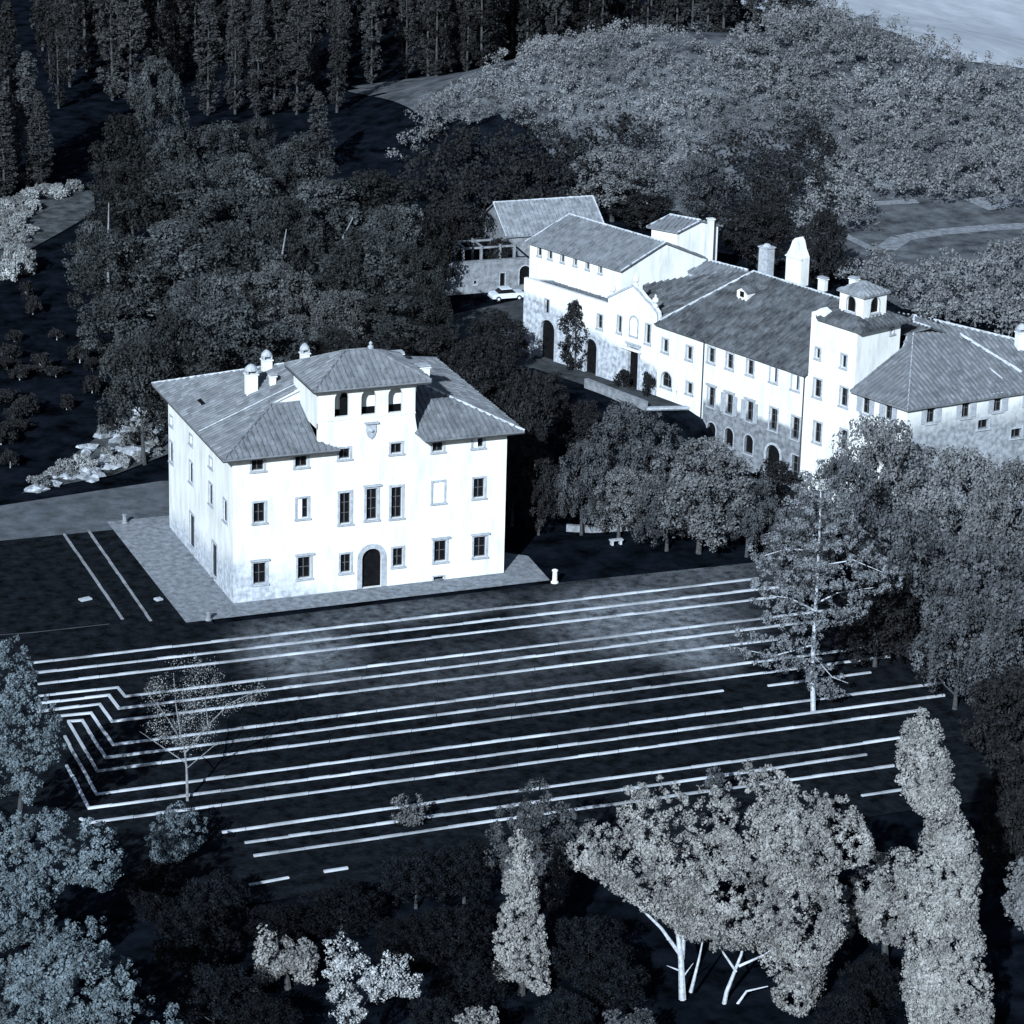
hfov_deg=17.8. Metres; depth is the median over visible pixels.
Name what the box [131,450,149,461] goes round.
bush
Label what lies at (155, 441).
bush
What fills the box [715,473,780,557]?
garden tree
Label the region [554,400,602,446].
garden tree
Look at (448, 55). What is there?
poplar
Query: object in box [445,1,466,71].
poplar
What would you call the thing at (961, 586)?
garden tree
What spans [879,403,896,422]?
window
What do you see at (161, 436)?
rough bank
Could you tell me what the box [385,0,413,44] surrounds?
poplar
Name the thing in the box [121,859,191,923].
slope tree
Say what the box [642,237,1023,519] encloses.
long house
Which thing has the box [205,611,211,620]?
stone post
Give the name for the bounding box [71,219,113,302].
holm oak
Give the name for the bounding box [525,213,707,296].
farmhouse
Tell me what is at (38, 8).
poplar
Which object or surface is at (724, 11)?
poplar
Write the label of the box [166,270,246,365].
holm oak
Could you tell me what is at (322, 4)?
poplar
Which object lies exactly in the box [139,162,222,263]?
holm oak
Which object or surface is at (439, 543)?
window
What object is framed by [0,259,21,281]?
bush
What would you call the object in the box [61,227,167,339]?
holm oak
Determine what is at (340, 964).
flowering tree
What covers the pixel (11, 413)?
bush
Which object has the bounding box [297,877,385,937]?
slope tree
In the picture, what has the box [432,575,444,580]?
window
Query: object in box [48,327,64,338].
bush
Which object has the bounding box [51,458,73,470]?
bush
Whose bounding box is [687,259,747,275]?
link range
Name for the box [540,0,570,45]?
poplar
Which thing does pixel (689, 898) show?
umbrella pine
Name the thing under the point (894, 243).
farm track
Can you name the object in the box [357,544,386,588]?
door
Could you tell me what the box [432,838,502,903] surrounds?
slope tree
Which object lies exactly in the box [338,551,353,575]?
window
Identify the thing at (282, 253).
dead stem
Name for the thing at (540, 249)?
window
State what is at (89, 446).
rock
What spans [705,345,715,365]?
window
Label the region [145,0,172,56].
poplar
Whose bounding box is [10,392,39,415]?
bush
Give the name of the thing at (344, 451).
window
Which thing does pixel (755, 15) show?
poplar
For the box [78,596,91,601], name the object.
stone slab
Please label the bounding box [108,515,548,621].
gravel terrace
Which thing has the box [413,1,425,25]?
poplar
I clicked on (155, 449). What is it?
bush
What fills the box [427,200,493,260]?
garden tree
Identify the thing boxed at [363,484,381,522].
window
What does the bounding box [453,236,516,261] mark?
pergola
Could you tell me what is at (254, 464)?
window
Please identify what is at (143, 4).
poplar
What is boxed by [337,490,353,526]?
window
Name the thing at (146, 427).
bush
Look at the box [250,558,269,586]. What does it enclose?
window
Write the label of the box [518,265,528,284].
door
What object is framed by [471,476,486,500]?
window
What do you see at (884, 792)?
stone kerb
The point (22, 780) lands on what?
slope tree
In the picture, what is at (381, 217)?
holm oak
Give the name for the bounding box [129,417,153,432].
bush
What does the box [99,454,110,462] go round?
rock
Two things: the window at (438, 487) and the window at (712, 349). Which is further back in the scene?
the window at (712, 349)
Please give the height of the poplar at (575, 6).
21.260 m
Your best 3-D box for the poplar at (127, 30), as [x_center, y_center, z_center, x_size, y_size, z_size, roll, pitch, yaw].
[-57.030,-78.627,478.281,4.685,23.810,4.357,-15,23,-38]
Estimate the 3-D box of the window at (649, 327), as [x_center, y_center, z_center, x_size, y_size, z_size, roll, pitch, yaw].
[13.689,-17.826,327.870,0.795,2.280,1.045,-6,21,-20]
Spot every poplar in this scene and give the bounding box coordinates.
[0,0,23,177]
[0,52,14,183]
[0,91,17,198]
[9,50,48,187]
[25,91,55,183]
[29,0,51,50]
[30,0,62,77]
[45,0,70,108]
[55,0,71,53]
[55,0,78,86]
[71,0,96,48]
[71,0,100,71]
[90,1,121,55]
[92,0,127,100]
[95,0,126,76]
[109,0,151,104]
[115,0,137,52]
[131,0,154,33]
[143,0,172,58]
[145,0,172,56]
[155,0,183,34]
[158,0,189,80]
[174,0,190,27]
[181,0,209,61]
[184,0,203,32]
[189,0,225,115]
[206,0,227,60]
[214,1,226,25]
[216,0,243,65]
[223,0,246,113]
[233,0,257,56]
[240,0,261,96]
[245,0,270,117]
[254,0,289,113]
[255,0,282,84]
[278,0,316,114]
[279,0,312,81]
[294,0,328,86]
[306,91,336,172]
[314,0,333,32]
[318,0,326,10]
[325,0,352,79]
[326,0,350,112]
[335,0,353,65]
[350,0,367,34]
[351,0,364,17]
[358,0,383,83]
[362,0,392,29]
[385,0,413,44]
[397,0,415,78]
[407,0,448,75]
[409,0,434,69]
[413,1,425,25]
[418,0,454,76]
[429,0,460,74]
[429,1,458,62]
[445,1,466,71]
[448,0,480,63]
[456,0,480,70]
[468,0,494,67]
[470,2,498,55]
[485,0,508,64]
[489,2,513,58]
[494,0,526,59]
[506,1,523,37]
[516,0,539,54]
[525,0,554,52]
[526,0,545,26]
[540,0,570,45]
[547,1,566,28]
[554,0,587,36]
[568,1,585,31]
[569,0,602,41]
[583,0,615,38]
[598,0,633,34]
[618,0,645,34]
[632,0,660,33]
[655,0,673,31]
[663,0,691,31]
[678,0,707,31]
[692,0,722,31]
[709,0,738,32]
[729,0,752,32]
[742,0,763,32]
[761,0,778,33]
[777,0,791,31]
[788,0,811,35]
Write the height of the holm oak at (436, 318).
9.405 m
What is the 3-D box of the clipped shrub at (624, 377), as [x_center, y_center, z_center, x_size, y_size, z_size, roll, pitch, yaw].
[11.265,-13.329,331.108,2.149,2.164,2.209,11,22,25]
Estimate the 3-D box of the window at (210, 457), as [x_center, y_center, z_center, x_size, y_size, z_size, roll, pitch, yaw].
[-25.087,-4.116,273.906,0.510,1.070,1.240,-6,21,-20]
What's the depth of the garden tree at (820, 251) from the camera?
364.70 m
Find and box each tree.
[0,634,66,855]
[0,806,127,990]
[0,882,56,1013]
[0,916,183,1023]
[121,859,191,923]
[139,652,269,800]
[144,800,208,864]
[149,902,242,983]
[164,962,257,1023]
[177,868,252,929]
[227,990,303,1023]
[241,901,314,950]
[247,923,319,991]
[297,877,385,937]
[321,931,423,1023]
[330,335,407,355]
[372,912,446,971]
[376,846,455,908]
[402,207,463,289]
[406,324,484,372]
[406,987,470,1023]
[415,902,507,976]
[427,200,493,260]
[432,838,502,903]
[435,957,507,1015]
[447,335,519,410]
[466,308,528,370]
[482,237,512,259]
[483,777,595,920]
[499,368,554,471]
[505,415,547,526]
[514,449,567,535]
[519,370,569,421]
[534,986,598,1023]
[548,914,634,990]
[552,438,614,535]
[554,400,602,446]
[567,143,666,221]
[569,948,651,1015]
[583,400,671,513]
[588,465,650,537]
[605,186,678,229]
[622,419,686,477]
[630,475,702,551]
[649,435,759,554]
[665,152,732,218]
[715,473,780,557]
[721,201,797,268]
[745,457,808,530]
[761,505,837,601]
[794,452,879,580]
[798,208,850,286]
[813,988,884,1023]
[824,414,937,567]
[832,571,920,666]
[837,950,906,1017]
[841,846,930,962]
[861,506,962,637]
[905,445,1018,578]
[906,593,1006,709]
[935,533,1023,677]
[958,663,1023,777]
[959,456,1023,591]
[975,579,1023,690]
[978,786,1023,888]
[995,740,1023,824]
[1000,856,1023,930]
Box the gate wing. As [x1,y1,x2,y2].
[523,274,661,395]
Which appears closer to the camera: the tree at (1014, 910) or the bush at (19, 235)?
the tree at (1014, 910)
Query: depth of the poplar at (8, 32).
403.12 m
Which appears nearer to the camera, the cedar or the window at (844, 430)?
the cedar
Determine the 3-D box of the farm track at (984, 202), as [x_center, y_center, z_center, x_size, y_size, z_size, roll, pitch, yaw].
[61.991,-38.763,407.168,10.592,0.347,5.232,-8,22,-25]
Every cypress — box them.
[490,828,550,996]
[894,707,994,1023]
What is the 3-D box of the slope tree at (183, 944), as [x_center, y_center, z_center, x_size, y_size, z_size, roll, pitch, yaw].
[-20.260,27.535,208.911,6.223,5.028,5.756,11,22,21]
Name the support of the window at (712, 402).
in the long house
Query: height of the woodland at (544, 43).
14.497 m
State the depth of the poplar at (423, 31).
470.86 m
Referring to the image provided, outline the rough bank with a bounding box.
[22,410,168,492]
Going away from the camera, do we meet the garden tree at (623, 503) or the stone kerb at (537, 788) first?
the stone kerb at (537, 788)
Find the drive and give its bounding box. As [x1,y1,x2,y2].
[428,299,622,401]
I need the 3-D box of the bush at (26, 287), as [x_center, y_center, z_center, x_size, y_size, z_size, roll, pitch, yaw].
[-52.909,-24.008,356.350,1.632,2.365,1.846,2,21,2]
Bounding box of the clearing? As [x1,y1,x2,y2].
[0,188,94,259]
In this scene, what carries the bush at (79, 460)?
on the rough bank
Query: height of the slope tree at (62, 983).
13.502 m
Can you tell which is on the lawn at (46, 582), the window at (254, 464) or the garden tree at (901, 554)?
the garden tree at (901, 554)
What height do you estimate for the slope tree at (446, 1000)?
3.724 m
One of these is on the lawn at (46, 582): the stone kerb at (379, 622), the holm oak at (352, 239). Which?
the stone kerb at (379, 622)
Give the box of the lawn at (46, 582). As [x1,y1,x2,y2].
[0,530,1022,905]
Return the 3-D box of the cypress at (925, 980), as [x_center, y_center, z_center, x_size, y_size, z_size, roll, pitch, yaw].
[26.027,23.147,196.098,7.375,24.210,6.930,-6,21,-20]
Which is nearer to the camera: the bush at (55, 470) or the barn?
the bush at (55, 470)
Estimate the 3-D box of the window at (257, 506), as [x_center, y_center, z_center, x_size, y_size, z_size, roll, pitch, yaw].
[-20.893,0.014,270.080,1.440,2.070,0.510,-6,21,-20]
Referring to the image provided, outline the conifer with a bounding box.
[556,299,589,369]
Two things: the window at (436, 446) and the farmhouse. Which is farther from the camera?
the farmhouse
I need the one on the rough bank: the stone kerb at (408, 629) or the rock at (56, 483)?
the rock at (56, 483)
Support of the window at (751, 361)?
in the long house
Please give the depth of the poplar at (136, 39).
445.17 m
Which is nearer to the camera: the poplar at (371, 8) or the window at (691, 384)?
the window at (691, 384)
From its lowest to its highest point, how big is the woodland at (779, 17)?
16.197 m
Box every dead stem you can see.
[107,203,109,297]
[281,229,286,320]
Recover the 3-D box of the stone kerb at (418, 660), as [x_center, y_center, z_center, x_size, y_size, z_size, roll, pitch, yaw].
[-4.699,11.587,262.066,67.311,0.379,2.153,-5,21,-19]
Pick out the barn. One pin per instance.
(518, 222)
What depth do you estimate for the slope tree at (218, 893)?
215.00 m
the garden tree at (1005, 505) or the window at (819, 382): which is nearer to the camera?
the garden tree at (1005, 505)
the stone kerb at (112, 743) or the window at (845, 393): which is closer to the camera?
the stone kerb at (112, 743)
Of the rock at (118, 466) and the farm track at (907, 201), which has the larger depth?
the farm track at (907, 201)
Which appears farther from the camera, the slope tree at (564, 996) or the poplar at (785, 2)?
the poplar at (785, 2)
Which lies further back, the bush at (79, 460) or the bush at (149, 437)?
the bush at (149, 437)
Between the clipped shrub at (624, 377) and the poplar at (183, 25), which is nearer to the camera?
the clipped shrub at (624, 377)
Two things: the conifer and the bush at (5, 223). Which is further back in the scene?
the bush at (5, 223)
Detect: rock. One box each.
[24,483,49,492]
[50,480,61,486]
[52,472,78,479]
[74,469,99,482]
[76,443,98,449]
[79,467,105,476]
[81,448,94,455]
[93,427,117,438]
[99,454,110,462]
[100,463,115,469]
[108,432,124,443]
[112,463,129,469]
[118,425,133,433]
[120,446,146,455]
[151,426,161,433]
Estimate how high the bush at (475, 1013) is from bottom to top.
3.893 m
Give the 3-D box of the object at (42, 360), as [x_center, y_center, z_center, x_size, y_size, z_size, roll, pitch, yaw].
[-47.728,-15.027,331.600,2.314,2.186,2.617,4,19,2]
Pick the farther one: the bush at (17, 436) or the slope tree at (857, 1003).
the bush at (17, 436)
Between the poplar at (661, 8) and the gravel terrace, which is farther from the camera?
the poplar at (661, 8)
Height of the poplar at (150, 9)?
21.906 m
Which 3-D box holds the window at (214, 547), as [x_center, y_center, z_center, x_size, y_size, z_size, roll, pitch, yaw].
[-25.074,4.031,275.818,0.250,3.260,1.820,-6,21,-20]
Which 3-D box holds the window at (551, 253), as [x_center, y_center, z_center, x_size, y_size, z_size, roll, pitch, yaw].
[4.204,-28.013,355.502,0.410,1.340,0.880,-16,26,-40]
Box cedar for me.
[727,459,903,710]
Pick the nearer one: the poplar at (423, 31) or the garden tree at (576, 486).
the garden tree at (576, 486)
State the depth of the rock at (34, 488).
297.10 m
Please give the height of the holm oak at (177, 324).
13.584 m
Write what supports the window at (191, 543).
in the villa
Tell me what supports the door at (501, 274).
in the garden wall at (480, 276)
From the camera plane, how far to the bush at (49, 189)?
399.50 m
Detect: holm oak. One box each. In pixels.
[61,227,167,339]
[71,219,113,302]
[75,289,156,414]
[84,159,179,264]
[87,113,159,221]
[94,335,177,464]
[124,218,226,344]
[127,55,189,155]
[129,306,226,401]
[139,125,201,211]
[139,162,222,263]
[164,118,251,226]
[165,362,218,378]
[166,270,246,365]
[177,297,277,373]
[184,219,286,327]
[202,152,279,260]
[229,320,315,369]
[231,260,321,359]
[233,114,281,217]
[248,192,334,304]
[259,338,329,360]
[261,131,340,237]
[269,176,366,288]
[293,288,368,350]
[306,245,384,338]
[310,326,357,356]
[313,226,417,337]
[319,168,419,255]
[358,202,423,282]
[358,291,435,355]
[377,242,446,326]
[402,284,454,353]
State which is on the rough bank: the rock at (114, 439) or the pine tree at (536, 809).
the rock at (114, 439)
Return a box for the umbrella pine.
[566,759,875,1017]
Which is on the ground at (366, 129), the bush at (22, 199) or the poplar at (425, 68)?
the poplar at (425, 68)
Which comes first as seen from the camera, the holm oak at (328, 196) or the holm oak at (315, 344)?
the holm oak at (315, 344)
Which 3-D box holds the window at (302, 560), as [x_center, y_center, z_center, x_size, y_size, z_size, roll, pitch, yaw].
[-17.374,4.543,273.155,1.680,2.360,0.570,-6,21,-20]
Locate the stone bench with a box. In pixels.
[609,538,622,545]
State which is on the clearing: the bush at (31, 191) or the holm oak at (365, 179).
the bush at (31, 191)
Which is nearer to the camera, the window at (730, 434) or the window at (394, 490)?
the window at (394, 490)
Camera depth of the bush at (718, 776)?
234.88 m
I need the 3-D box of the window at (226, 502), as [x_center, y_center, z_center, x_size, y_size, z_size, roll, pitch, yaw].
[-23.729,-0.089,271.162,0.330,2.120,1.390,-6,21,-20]
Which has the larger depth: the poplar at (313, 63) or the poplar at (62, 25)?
the poplar at (62, 25)
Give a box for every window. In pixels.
[168,414,173,428]
[168,439,173,465]
[188,432,192,447]
[188,459,193,486]
[188,509,195,551]
[207,455,212,470]
[207,480,213,508]
[210,538,217,581]
[221,497,227,525]
[249,459,266,473]
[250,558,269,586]
[251,500,267,525]
[293,455,309,469]
[294,496,310,520]
[295,552,314,580]
[336,446,352,461]
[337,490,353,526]
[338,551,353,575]
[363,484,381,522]
[388,441,404,456]
[388,484,404,520]
[390,545,405,568]
[430,442,445,454]
[430,479,446,505]
[431,536,450,564]
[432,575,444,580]
[470,438,486,450]
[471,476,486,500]
[471,532,489,559]
[536,247,541,257]
[542,298,549,315]
[546,250,552,260]
[559,254,564,263]
[572,258,577,267]
[584,262,589,270]
[595,313,603,330]
[597,266,602,275]
[615,314,622,334]
[643,322,651,345]
[659,371,671,390]
[660,336,668,354]
[684,344,693,362]
[684,380,693,396]
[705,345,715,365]
[705,382,716,409]
[706,421,716,438]
[720,389,737,416]
[723,427,733,449]
[724,351,734,371]
[740,397,757,424]
[742,434,753,456]
[744,357,754,377]
[766,405,778,433]
[767,365,778,385]
[788,414,800,442]
[789,372,800,392]
[790,453,800,477]
[811,376,822,400]
[811,419,822,445]
[837,385,848,409]
[837,427,848,452]
[856,395,873,416]
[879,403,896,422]
[921,407,941,425]
[956,401,976,419]
[975,416,990,431]
[988,392,1008,413]
[1008,425,1023,440]
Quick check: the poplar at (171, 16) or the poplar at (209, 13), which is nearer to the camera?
the poplar at (209, 13)
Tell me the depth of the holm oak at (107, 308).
315.75 m
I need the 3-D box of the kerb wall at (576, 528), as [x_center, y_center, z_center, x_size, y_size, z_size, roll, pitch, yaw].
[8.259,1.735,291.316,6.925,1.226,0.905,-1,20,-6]
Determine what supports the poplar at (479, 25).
on the ground at (366, 129)
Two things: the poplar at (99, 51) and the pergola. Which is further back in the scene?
the poplar at (99, 51)
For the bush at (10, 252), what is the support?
on the ground at (366, 129)
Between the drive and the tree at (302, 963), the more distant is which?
the drive
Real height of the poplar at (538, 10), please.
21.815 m
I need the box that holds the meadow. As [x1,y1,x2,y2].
[348,23,1023,315]
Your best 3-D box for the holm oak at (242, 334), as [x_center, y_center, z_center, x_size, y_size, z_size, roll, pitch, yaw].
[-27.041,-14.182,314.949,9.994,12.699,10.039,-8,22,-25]
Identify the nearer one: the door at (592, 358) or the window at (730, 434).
the window at (730, 434)
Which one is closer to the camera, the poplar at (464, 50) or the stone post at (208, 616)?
the stone post at (208, 616)
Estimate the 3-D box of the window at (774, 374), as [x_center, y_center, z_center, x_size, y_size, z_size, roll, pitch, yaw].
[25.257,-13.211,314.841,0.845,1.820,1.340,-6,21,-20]
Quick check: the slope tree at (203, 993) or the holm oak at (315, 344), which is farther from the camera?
the holm oak at (315, 344)
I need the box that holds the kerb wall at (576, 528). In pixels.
[566,524,642,532]
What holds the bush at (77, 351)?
on the ground at (366, 129)
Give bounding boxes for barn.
[480,195,603,264]
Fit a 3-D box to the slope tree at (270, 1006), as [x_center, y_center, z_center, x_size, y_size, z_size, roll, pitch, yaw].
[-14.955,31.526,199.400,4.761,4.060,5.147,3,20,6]
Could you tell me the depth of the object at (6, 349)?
334.86 m
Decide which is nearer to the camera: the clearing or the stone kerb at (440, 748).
the stone kerb at (440, 748)
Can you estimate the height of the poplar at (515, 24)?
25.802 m
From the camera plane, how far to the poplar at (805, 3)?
452.19 m
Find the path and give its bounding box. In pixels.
[0,481,168,540]
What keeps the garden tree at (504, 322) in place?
on the ground at (366, 129)
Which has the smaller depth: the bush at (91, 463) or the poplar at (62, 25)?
the bush at (91, 463)
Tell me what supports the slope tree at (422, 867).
on the ground at (366, 129)
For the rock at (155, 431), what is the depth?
313.75 m
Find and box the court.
[535,355,682,409]
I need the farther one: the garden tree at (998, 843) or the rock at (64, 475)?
the rock at (64, 475)
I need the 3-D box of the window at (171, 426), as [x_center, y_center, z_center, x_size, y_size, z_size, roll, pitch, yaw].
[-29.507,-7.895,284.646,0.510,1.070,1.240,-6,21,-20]
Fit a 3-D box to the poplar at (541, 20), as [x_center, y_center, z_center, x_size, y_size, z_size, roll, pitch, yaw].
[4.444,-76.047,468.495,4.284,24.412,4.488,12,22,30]
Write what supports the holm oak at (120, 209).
on the ground at (366, 129)
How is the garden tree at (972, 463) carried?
on the ground at (366, 129)
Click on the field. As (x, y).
(995, 28)
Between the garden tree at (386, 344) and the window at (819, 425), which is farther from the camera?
the garden tree at (386, 344)
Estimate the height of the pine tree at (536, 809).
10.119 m
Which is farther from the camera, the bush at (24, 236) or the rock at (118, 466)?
the bush at (24, 236)
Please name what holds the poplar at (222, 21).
on the ground at (366, 129)
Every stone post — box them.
[121,514,127,523]
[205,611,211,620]
[551,569,557,583]
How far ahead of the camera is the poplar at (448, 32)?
475.13 m
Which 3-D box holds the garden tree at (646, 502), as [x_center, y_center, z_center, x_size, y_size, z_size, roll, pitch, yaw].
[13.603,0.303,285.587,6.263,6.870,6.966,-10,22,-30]
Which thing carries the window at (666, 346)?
in the long house
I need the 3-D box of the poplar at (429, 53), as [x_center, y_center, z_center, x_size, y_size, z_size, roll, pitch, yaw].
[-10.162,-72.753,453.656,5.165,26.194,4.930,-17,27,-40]
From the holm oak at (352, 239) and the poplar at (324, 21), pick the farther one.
the poplar at (324, 21)
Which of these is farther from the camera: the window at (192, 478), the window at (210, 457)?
the window at (192, 478)
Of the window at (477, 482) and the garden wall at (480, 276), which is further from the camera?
the garden wall at (480, 276)
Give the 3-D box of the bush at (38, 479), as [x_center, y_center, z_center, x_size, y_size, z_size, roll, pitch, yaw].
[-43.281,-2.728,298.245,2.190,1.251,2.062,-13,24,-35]
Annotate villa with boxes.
[151,341,524,602]
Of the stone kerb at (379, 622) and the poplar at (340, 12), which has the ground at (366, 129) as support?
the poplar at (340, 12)
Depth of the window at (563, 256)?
354.28 m
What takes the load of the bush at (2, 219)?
on the clearing
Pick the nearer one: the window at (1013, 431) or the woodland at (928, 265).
the window at (1013, 431)
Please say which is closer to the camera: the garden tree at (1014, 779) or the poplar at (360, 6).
the garden tree at (1014, 779)
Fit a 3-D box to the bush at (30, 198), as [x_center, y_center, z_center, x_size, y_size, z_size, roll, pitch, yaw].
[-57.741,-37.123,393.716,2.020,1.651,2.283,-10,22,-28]
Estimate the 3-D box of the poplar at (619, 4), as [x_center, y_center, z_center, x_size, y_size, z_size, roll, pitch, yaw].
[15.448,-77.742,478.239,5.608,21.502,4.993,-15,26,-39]
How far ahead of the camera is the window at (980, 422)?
306.68 m
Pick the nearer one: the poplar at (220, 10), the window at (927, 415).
the window at (927, 415)
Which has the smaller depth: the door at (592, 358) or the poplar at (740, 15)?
the door at (592, 358)
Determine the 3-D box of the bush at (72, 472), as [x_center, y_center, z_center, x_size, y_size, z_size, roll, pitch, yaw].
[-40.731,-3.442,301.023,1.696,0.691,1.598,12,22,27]
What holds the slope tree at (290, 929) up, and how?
on the ground at (366, 129)
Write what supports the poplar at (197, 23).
on the ground at (366, 129)
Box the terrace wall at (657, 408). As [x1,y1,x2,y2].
[646,406,689,410]
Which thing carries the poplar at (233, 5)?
on the ground at (366, 129)
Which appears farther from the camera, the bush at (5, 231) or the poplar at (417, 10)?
the poplar at (417, 10)
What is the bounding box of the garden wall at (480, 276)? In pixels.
[434,257,528,295]
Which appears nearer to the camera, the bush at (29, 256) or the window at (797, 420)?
the window at (797, 420)
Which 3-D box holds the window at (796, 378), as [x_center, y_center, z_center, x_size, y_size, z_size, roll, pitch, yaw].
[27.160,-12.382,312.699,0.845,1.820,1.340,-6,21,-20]
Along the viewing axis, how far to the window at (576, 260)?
352.89 m
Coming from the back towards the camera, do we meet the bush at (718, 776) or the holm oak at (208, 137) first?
the holm oak at (208, 137)
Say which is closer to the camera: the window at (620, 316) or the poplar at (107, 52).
the window at (620, 316)
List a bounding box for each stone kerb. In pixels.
[34,577,758,663]
[37,619,828,709]
[37,638,776,722]
[38,586,779,673]
[38,596,774,684]
[38,609,831,697]
[60,647,860,745]
[63,534,123,618]
[63,681,944,794]
[65,694,944,809]
[67,655,890,758]
[67,689,723,771]
[79,708,926,823]
[87,530,151,620]
[222,736,899,833]
[244,753,866,843]
[249,876,288,885]
[253,764,894,856]
[324,866,347,872]
[767,671,870,686]
[861,788,901,796]
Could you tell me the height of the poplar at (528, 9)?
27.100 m
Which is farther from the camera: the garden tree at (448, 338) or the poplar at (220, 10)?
the poplar at (220, 10)
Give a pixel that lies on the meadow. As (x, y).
(952, 210)
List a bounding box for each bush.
[0,198,14,209]
[0,217,8,222]
[0,220,10,226]
[0,226,20,240]
[0,238,18,248]
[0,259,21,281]
[0,260,27,277]
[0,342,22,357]
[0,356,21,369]
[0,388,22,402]
[0,422,15,444]
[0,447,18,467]
[1,209,12,217]
[1,243,37,275]
[1,247,17,270]
[3,406,23,420]
[3,418,35,430]
[4,243,10,252]
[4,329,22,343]
[4,431,19,443]
[5,196,15,202]
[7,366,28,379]
[8,215,25,222]
[10,221,24,229]
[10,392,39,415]
[11,250,31,272]
[12,235,31,242]
[13,195,26,203]
[13,214,25,226]
[14,205,32,212]
[14,363,38,374]
[17,232,27,241]
[19,208,33,217]
[19,232,26,243]
[19,280,33,299]
[20,187,39,197]
[22,199,42,211]
[22,224,39,234]
[24,196,37,202]
[25,295,42,314]
[25,474,50,485]
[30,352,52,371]
[34,182,50,197]
[41,184,60,195]
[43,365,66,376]
[43,470,61,475]
[46,466,69,475]
[48,186,70,199]
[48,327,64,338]
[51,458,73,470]
[59,393,73,410]
[62,470,77,475]
[65,179,83,191]
[66,343,91,362]
[69,452,89,470]
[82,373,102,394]
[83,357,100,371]
[84,457,101,469]
[96,424,109,434]
[101,446,113,455]
[101,453,117,463]
[111,460,128,468]
[114,418,131,426]
[114,453,130,464]
[119,431,144,446]
[124,427,137,433]
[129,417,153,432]
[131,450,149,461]
[140,422,158,431]
[144,430,157,441]
[145,439,163,446]
[145,444,163,457]
[389,793,430,828]
[452,1005,499,1023]
[602,1006,658,1023]
[703,766,725,805]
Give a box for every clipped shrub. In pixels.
[612,369,631,387]
[641,371,654,396]
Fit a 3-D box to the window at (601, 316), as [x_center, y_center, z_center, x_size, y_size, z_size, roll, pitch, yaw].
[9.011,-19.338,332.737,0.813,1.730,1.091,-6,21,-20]
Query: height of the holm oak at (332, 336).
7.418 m
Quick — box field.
[741,0,1023,67]
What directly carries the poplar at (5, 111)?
on the ground at (366, 129)
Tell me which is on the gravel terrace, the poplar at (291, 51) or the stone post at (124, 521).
the stone post at (124, 521)
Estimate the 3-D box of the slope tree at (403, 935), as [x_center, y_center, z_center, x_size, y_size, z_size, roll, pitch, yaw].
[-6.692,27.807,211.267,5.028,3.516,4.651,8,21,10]
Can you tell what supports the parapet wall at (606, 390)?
on the court
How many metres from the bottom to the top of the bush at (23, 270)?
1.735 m
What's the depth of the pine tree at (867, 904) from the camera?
210.93 m
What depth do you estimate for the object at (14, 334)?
341.17 m
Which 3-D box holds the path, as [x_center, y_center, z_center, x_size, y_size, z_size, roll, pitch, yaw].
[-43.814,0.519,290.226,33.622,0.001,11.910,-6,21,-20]
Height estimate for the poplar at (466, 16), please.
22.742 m
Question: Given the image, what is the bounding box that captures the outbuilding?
[646,213,722,261]
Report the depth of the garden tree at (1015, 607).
252.10 m
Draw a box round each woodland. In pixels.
[384,17,837,180]
[397,104,842,234]
[707,0,1023,237]
[833,230,1023,335]
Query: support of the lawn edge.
on the lawn at (46, 582)
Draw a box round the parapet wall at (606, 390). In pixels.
[584,378,647,410]
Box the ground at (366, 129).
[0,0,1023,1023]
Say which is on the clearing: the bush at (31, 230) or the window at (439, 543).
the bush at (31, 230)
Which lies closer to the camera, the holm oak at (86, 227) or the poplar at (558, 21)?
the holm oak at (86, 227)
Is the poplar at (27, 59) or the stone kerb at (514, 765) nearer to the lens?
the stone kerb at (514, 765)
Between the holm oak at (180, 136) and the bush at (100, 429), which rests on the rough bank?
the bush at (100, 429)
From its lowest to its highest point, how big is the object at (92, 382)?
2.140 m
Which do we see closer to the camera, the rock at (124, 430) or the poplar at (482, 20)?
the rock at (124, 430)
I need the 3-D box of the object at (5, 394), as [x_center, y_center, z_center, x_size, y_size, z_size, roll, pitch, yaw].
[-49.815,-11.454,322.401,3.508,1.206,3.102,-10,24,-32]
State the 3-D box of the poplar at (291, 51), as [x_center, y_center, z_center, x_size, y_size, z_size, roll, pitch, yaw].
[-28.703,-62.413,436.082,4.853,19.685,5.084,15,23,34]
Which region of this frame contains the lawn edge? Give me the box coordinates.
[2,624,106,634]
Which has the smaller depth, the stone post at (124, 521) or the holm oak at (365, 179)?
the stone post at (124, 521)
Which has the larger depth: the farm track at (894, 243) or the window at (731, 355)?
the farm track at (894, 243)
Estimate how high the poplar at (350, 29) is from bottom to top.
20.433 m
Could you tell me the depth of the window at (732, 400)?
320.84 m
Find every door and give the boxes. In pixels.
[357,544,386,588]
[499,272,505,285]
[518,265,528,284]
[538,318,555,361]
[583,337,597,375]
[625,341,641,389]
[763,442,781,474]
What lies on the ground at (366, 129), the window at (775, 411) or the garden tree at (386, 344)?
the garden tree at (386, 344)
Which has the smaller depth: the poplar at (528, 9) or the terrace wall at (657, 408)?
the terrace wall at (657, 408)
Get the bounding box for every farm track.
[722,218,872,249]
[869,178,914,189]
[873,199,918,204]
[878,223,1023,250]
[964,192,1023,209]
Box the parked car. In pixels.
[488,286,523,301]

